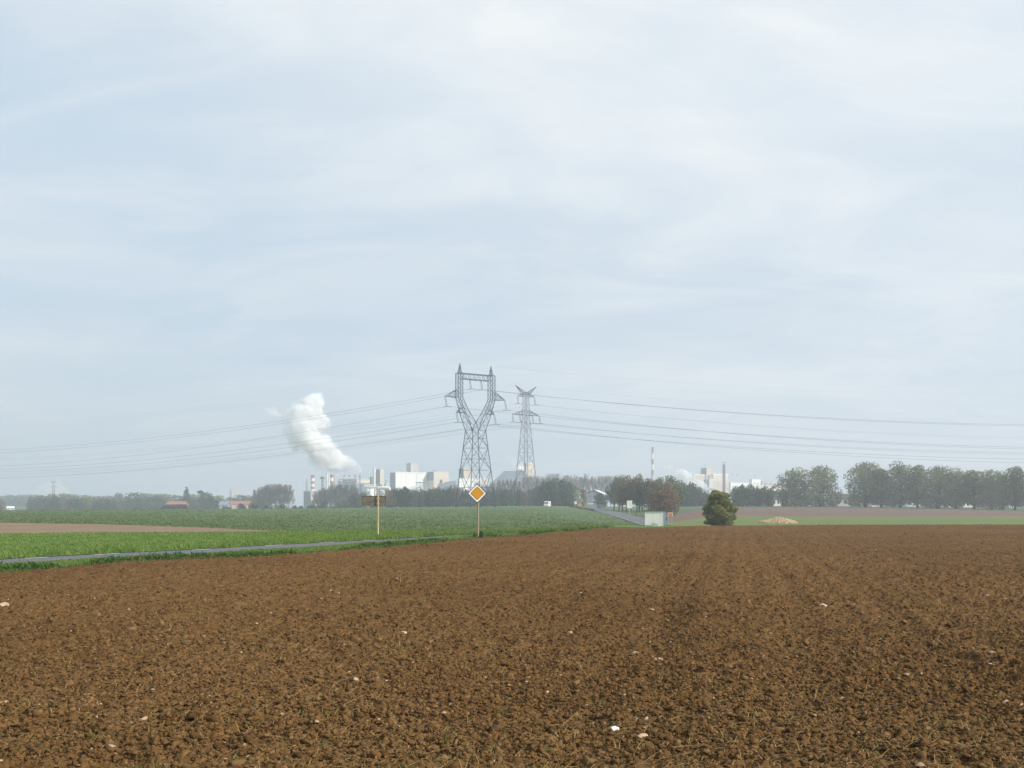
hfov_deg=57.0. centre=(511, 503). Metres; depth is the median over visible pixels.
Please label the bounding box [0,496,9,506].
wood tree
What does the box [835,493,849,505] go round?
white house
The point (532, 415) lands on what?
power cable
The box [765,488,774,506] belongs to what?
hedge tree
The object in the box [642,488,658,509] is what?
roadside tree
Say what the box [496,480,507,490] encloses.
bare tree
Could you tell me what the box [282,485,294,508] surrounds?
bare tree
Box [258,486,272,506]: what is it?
bare tree
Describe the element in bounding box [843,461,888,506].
field tree
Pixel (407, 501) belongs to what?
hedge tree
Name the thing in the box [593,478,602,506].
bare poplar
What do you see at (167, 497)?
wood tree
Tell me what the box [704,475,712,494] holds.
process tower
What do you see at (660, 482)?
roadside tree
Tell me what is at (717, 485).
building
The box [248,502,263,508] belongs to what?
wood tree
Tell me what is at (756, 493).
hedge tree
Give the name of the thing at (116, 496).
wood tree
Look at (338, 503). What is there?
hedge tree
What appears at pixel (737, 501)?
hedge tree
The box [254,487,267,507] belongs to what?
bare tree
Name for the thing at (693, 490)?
hedge tree
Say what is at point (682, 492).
roadside tree
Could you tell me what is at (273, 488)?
bare tree
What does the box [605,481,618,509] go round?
roadside tree
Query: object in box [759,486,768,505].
hedge tree
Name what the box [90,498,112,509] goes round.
wood tree
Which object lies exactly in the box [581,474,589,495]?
bare poplar
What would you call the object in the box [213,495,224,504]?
wood tree
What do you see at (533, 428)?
power cable
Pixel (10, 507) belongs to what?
white house
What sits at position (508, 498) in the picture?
hedge tree
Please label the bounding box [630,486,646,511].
roadside tree
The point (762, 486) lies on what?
wide works
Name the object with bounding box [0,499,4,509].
wood tree
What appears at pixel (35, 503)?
wood tree
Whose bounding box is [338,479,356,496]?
pipe rack
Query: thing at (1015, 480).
field tree
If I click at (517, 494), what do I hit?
hedge tree
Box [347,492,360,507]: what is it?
hedge tree
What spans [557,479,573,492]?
hedge tree
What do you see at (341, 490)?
bare tree
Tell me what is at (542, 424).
power cable
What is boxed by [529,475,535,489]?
bare poplar
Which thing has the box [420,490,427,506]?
hedge tree
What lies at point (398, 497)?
hedge tree
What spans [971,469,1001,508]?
field tree
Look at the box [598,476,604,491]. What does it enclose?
bare poplar
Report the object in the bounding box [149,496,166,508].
wood tree
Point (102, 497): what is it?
wood tree
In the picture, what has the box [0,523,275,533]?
earth strip
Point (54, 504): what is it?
wood tree
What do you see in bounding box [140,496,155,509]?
wood tree
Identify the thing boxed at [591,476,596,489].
bare poplar
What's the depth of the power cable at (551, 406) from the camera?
364.77 m
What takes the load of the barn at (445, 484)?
on the ground at (19, 508)
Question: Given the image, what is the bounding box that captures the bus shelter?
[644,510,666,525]
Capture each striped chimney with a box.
[310,475,314,490]
[329,475,333,505]
[651,447,653,480]
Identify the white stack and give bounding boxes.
[305,480,307,490]
[326,471,327,488]
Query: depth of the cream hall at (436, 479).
1016.81 m
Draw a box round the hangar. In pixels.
[586,490,606,505]
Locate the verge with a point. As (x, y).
(335, 547)
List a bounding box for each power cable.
[3,388,1013,449]
[5,403,985,458]
[6,410,1009,469]
[7,423,998,478]
[12,406,996,465]
[12,422,994,471]
[13,424,1012,477]
[15,422,996,474]
[19,404,1002,459]
[20,422,984,473]
[66,364,974,421]
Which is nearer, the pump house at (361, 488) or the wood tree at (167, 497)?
the wood tree at (167, 497)
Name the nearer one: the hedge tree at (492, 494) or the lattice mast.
the hedge tree at (492, 494)
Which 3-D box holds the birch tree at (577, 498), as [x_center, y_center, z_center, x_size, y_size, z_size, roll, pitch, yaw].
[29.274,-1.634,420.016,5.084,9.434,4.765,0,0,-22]
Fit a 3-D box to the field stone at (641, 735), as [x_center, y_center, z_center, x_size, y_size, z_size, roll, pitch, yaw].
[0.902,1.605,6.522,0.080,0.033,0.056,3,10,-8]
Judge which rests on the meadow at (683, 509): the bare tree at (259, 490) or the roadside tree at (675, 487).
the roadside tree at (675, 487)
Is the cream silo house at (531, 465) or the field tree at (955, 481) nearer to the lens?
the field tree at (955, 481)
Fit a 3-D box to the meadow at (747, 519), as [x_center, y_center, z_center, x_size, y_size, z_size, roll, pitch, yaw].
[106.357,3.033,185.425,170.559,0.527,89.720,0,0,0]
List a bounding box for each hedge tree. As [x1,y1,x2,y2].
[320,500,328,507]
[335,500,342,506]
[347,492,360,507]
[356,491,366,507]
[383,489,396,507]
[387,488,400,506]
[395,486,406,506]
[401,487,413,506]
[410,489,418,506]
[414,490,421,506]
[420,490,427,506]
[423,488,437,506]
[432,487,441,506]
[437,488,446,506]
[440,488,457,506]
[454,488,463,506]
[458,489,469,506]
[464,490,473,506]
[479,492,493,505]
[488,491,497,505]
[499,489,507,505]
[502,489,515,505]
[514,489,522,505]
[520,491,530,505]
[529,486,540,505]
[534,497,543,505]
[535,481,555,505]
[541,490,562,505]
[545,478,563,494]
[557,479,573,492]
[558,490,567,505]
[563,482,575,505]
[566,493,576,505]
[580,489,587,506]
[593,493,607,506]
[680,483,690,506]
[682,493,696,506]
[688,481,700,505]
[696,487,704,501]
[696,496,707,505]
[730,486,739,503]
[731,494,748,506]
[734,484,752,505]
[747,484,755,500]
[748,495,758,505]
[752,488,762,505]
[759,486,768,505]
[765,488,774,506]
[778,491,788,505]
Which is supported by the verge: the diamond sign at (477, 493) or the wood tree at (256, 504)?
the diamond sign at (477, 493)
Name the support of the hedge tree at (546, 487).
on the ground at (19, 508)
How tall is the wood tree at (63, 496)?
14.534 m
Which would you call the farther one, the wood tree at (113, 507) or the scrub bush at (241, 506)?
the wood tree at (113, 507)
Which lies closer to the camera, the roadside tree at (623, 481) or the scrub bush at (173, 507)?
the roadside tree at (623, 481)
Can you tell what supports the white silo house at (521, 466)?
on the ground at (19, 508)
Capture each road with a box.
[0,533,505,563]
[586,507,667,525]
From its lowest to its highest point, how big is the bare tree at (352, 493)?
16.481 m
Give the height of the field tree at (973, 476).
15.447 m
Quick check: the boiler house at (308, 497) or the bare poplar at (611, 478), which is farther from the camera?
the boiler house at (308, 497)
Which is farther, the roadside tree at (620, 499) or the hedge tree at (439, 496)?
the hedge tree at (439, 496)
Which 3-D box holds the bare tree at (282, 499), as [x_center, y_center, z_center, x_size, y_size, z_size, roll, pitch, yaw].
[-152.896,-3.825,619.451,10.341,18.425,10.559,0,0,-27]
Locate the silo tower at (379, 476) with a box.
[376,469,383,485]
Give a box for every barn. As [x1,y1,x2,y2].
[440,481,456,489]
[493,471,530,490]
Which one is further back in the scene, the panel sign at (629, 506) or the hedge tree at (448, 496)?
the hedge tree at (448, 496)
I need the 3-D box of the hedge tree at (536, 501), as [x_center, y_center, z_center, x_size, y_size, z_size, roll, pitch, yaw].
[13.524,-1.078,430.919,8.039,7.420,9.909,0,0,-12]
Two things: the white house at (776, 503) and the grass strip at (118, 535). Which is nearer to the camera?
the grass strip at (118, 535)
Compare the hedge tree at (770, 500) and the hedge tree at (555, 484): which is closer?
the hedge tree at (770, 500)
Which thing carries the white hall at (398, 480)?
on the ground at (19, 508)
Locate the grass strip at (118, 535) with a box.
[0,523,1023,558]
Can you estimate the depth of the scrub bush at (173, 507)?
468.89 m
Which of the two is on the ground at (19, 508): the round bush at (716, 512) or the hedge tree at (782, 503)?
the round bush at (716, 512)
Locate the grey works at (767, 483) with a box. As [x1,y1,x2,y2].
[761,481,780,484]
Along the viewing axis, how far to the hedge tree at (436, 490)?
475.39 m
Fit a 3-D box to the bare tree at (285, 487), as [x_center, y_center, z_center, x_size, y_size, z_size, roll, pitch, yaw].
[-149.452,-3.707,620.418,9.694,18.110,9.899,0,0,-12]
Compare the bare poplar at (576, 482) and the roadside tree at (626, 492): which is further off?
the bare poplar at (576, 482)
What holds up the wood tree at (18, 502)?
on the ground at (19, 508)
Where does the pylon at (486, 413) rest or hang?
on the ground at (19, 508)
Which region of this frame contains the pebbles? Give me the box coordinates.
[0,545,1022,767]
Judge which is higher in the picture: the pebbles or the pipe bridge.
the pipe bridge
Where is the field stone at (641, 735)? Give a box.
[637,733,647,738]
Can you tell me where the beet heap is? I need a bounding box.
[758,517,797,524]
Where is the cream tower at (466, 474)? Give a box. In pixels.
[459,468,472,478]
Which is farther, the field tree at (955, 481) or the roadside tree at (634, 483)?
the field tree at (955, 481)
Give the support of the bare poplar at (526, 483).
on the ground at (19, 508)
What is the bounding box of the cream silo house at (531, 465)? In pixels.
[525,463,533,487]
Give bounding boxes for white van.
[543,501,550,505]
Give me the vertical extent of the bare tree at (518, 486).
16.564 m
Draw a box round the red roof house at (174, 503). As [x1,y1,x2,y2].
[166,500,188,507]
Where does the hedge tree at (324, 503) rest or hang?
on the ground at (19, 508)
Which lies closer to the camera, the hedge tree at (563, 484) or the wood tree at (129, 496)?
the hedge tree at (563, 484)
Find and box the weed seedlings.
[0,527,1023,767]
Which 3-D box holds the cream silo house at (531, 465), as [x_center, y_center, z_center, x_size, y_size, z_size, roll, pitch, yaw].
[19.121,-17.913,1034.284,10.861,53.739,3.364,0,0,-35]
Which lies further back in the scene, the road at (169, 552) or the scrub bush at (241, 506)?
the scrub bush at (241, 506)
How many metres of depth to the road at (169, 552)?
34.70 m
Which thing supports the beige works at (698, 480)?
on the ground at (19, 508)
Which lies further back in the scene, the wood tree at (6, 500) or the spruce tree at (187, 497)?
the wood tree at (6, 500)
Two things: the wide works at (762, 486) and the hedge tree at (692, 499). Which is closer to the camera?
the hedge tree at (692, 499)
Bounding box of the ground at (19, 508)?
[0,506,744,559]
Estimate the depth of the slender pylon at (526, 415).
359.68 m
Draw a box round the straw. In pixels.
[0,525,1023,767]
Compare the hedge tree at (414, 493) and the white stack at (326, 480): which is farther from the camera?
the white stack at (326, 480)
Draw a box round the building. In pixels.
[229,489,247,497]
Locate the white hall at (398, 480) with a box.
[390,472,426,497]
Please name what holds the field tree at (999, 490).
on the meadow at (683, 509)
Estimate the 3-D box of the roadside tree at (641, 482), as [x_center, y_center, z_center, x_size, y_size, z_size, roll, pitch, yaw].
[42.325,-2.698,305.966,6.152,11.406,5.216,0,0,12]
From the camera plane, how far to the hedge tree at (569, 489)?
431.75 m
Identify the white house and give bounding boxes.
[6,506,14,509]
[763,491,779,505]
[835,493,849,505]
[904,500,915,506]
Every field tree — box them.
[771,466,813,506]
[797,464,842,506]
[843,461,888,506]
[862,468,896,506]
[881,460,920,507]
[905,464,930,507]
[917,465,958,507]
[941,467,971,508]
[955,470,987,508]
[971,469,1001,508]
[989,470,1013,509]
[999,466,1023,509]
[1018,477,1023,504]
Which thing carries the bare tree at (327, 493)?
on the ground at (19, 508)
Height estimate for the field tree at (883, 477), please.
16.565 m
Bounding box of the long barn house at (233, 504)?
[229,501,253,508]
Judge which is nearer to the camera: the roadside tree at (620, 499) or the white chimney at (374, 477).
the roadside tree at (620, 499)
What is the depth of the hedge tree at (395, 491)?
466.78 m
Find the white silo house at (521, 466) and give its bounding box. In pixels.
[517,464,524,470]
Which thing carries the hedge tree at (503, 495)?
on the ground at (19, 508)
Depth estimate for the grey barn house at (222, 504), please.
632.86 m
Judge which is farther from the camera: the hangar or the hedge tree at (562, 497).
the hangar
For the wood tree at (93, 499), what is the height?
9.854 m
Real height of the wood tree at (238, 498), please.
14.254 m
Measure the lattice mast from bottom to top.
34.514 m
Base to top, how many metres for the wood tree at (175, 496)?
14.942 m
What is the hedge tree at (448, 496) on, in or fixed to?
on the ground at (19, 508)
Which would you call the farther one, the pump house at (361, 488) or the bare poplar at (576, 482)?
the pump house at (361, 488)
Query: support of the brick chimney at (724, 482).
on the ground at (19, 508)
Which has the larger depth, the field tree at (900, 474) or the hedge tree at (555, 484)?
the hedge tree at (555, 484)
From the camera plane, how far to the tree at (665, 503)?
239.00 m
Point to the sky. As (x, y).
(219, 204)
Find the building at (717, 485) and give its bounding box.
[713,481,729,504]
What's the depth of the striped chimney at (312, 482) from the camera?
923.73 m
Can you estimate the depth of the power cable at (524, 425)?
365.89 m
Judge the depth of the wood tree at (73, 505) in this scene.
614.76 m
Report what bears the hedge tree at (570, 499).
on the ground at (19, 508)
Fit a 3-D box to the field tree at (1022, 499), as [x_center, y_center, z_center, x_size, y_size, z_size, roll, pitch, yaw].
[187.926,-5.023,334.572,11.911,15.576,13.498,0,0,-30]
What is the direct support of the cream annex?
on the ground at (19, 508)
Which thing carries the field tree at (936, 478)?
on the ground at (19, 508)
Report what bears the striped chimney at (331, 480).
on the ground at (19, 508)
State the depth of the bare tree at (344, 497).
597.41 m
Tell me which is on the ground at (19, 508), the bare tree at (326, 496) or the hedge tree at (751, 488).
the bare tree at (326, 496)
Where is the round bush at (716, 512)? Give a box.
[702,490,738,525]
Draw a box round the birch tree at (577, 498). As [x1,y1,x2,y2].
[573,490,582,506]
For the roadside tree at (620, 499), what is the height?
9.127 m
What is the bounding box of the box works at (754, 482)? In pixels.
[749,479,760,487]
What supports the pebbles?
on the ploughed field at (795, 533)
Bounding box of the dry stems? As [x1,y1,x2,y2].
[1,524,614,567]
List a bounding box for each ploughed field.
[0,524,1023,767]
[666,508,1023,522]
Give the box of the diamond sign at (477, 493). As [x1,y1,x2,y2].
[468,484,486,536]
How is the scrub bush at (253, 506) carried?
on the ground at (19, 508)
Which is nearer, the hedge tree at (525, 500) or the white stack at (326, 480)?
the hedge tree at (525, 500)
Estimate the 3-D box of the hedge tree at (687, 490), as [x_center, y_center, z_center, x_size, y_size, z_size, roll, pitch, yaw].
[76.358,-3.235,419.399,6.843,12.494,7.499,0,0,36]
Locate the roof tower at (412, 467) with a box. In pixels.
[406,463,418,471]
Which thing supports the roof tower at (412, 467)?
on the white hall at (398, 480)
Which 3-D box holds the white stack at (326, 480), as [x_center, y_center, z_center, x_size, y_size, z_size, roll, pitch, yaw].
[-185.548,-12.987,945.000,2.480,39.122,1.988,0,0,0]
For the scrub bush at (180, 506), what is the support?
on the ground at (19, 508)
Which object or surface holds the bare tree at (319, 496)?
on the ground at (19, 508)
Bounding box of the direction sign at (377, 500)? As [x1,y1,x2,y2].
[361,495,385,539]
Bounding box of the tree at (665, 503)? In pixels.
[647,488,681,514]
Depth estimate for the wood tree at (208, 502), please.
638.27 m
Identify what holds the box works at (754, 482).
on the ground at (19, 508)
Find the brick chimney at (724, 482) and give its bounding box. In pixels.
[723,462,725,492]
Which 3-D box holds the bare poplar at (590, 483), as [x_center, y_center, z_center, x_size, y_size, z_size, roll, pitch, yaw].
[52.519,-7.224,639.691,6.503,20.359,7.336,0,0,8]
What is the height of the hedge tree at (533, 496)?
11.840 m
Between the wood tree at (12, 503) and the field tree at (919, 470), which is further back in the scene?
the wood tree at (12, 503)
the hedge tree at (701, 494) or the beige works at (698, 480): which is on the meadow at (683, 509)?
the hedge tree at (701, 494)
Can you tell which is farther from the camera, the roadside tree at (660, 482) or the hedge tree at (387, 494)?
the hedge tree at (387, 494)
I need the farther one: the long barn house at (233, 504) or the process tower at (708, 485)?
the process tower at (708, 485)
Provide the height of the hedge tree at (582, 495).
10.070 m
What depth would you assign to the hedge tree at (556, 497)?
424.79 m
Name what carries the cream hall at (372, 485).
on the ground at (19, 508)
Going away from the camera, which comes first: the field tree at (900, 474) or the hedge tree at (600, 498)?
the field tree at (900, 474)
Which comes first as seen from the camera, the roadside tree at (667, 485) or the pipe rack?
the roadside tree at (667, 485)
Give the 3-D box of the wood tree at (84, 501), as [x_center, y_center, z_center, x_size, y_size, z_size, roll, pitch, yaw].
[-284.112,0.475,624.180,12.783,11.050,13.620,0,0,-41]
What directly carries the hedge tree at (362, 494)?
on the ground at (19, 508)
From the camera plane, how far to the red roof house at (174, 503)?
602.20 m
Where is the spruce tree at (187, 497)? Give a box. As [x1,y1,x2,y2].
[182,487,191,502]
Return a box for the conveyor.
[408,483,422,490]
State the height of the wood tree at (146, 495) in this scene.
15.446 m
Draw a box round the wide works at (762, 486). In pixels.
[756,485,787,505]
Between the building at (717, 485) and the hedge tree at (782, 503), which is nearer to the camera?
the hedge tree at (782, 503)
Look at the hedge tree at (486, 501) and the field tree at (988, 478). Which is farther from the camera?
the hedge tree at (486, 501)
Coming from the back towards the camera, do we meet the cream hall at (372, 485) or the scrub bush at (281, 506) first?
the cream hall at (372, 485)
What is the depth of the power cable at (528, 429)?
322.05 m
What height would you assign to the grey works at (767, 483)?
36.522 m
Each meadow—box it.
[653,506,1023,517]
[666,515,1023,524]
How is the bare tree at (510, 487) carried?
on the ground at (19, 508)
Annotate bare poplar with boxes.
[522,477,529,491]
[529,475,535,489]
[572,475,580,486]
[579,478,585,492]
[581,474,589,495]
[586,479,593,490]
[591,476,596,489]
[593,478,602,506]
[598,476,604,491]
[604,476,609,506]
[608,476,614,506]
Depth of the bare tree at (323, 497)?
598.06 m
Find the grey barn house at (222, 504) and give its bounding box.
[219,501,229,508]
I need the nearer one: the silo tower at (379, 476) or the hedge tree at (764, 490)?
the hedge tree at (764, 490)
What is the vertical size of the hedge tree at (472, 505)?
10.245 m
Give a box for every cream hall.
[364,484,381,495]
[427,470,448,490]
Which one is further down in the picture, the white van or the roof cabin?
the white van
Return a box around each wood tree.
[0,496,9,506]
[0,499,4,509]
[6,495,19,506]
[10,494,26,506]
[21,494,39,505]
[25,496,36,509]
[28,498,45,509]
[36,497,52,509]
[47,495,64,509]
[57,493,74,507]
[64,499,85,509]
[74,497,92,509]
[87,498,98,509]
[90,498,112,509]
[94,496,107,505]
[105,500,122,509]
[110,493,126,508]
[125,492,143,504]
[132,498,142,508]
[140,493,156,504]
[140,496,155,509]
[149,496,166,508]
[154,493,167,505]
[160,493,172,504]
[168,495,180,500]
[189,498,199,508]
[197,492,217,508]
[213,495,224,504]
[232,494,248,500]
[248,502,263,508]
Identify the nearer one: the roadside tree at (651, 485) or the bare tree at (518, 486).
the roadside tree at (651, 485)
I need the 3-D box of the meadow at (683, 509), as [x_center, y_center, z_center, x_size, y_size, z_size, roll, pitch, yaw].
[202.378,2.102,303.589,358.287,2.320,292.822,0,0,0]
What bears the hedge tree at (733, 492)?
on the meadow at (683, 509)
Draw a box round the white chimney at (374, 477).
[373,467,375,495]
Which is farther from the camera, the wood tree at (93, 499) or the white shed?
the white shed
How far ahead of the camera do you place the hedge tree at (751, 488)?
413.33 m
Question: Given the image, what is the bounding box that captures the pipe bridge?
[364,486,390,495]
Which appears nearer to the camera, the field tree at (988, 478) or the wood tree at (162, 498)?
the field tree at (988, 478)
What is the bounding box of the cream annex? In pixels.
[481,477,487,490]
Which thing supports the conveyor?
on the ground at (19, 508)
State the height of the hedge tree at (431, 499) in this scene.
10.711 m
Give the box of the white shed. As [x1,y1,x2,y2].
[457,478,489,491]
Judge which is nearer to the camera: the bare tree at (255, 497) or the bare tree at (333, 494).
the bare tree at (333, 494)
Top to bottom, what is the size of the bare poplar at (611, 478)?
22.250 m
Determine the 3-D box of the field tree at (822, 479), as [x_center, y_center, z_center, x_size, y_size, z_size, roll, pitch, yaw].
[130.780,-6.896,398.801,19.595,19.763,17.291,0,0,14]
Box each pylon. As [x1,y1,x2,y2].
[445,364,506,507]
[512,385,540,506]
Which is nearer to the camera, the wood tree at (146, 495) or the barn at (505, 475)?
the wood tree at (146, 495)
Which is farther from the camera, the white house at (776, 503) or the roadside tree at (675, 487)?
the white house at (776, 503)
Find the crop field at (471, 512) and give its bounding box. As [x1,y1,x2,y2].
[0,506,649,530]
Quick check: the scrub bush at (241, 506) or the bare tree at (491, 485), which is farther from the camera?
the bare tree at (491, 485)
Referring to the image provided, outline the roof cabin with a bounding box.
[701,468,713,475]
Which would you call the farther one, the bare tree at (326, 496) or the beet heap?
the bare tree at (326, 496)
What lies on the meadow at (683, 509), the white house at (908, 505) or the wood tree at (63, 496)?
the white house at (908, 505)
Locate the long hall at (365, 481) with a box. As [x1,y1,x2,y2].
[356,479,369,483]
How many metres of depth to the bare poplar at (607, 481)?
651.74 m
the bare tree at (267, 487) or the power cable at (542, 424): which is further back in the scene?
the bare tree at (267, 487)
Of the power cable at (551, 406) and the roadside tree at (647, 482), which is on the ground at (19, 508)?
the roadside tree at (647, 482)
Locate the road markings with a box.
[25,540,367,558]
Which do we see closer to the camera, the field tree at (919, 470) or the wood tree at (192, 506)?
the field tree at (919, 470)
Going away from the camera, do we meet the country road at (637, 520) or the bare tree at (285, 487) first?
the country road at (637, 520)
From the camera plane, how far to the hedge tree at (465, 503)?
467.43 m
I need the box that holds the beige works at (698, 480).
[692,474,755,493]
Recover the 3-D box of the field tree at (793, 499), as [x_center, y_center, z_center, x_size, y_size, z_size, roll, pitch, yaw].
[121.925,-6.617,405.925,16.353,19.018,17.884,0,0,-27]
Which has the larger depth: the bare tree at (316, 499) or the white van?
the bare tree at (316, 499)
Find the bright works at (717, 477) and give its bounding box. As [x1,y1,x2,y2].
[711,473,732,480]
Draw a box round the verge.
[9,525,757,570]
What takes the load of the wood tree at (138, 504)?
on the ground at (19, 508)
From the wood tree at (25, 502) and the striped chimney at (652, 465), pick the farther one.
the striped chimney at (652, 465)
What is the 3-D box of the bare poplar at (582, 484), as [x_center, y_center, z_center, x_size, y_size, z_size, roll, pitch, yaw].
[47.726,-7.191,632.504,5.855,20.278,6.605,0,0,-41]
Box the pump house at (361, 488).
[354,484,363,496]
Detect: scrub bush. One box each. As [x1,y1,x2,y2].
[169,504,178,508]
[177,504,186,508]
[238,504,246,508]
[249,504,259,508]
[275,504,287,508]
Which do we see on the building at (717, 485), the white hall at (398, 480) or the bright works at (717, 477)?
the bright works at (717, 477)
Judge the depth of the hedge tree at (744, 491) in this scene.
398.19 m
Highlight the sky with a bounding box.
[0,0,1023,506]
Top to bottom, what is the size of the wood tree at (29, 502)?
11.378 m
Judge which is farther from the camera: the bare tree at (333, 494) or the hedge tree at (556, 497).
the bare tree at (333, 494)
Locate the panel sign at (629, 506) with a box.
[627,501,631,513]
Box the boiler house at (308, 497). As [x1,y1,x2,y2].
[304,491,317,507]
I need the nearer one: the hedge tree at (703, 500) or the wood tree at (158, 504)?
the hedge tree at (703, 500)
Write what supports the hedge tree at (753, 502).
on the meadow at (683, 509)
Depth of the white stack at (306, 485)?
929.62 m
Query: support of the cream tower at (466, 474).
on the ground at (19, 508)
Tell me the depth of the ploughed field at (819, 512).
264.47 m
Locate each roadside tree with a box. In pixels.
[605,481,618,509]
[610,476,624,509]
[615,485,627,510]
[620,475,631,510]
[624,479,632,510]
[629,474,642,510]
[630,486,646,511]
[633,479,645,511]
[642,478,651,508]
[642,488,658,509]
[647,479,657,509]
[651,477,664,506]
[658,481,673,500]
[664,475,682,510]
[676,479,686,509]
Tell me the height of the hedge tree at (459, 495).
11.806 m
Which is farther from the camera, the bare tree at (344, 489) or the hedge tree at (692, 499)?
the bare tree at (344, 489)
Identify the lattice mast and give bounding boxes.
[320,476,324,489]
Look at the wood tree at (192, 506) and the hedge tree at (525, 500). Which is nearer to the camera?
the hedge tree at (525, 500)
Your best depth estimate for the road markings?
33.80 m
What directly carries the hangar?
on the ground at (19, 508)
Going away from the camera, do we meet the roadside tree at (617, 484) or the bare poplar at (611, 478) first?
the roadside tree at (617, 484)
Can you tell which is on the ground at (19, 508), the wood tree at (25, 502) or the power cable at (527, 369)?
the wood tree at (25, 502)
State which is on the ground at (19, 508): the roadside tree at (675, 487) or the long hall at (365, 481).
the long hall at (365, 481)
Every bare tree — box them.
[251,489,261,505]
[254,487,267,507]
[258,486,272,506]
[261,484,277,506]
[269,484,281,508]
[273,484,286,505]
[278,484,290,504]
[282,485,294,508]
[311,491,323,507]
[315,490,325,504]
[316,489,329,504]
[320,488,334,506]
[323,487,336,505]
[327,485,341,505]
[332,484,343,505]
[336,484,349,501]
[340,484,353,501]
[345,485,358,497]
[489,483,497,490]
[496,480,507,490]
[503,479,516,490]
[511,481,522,490]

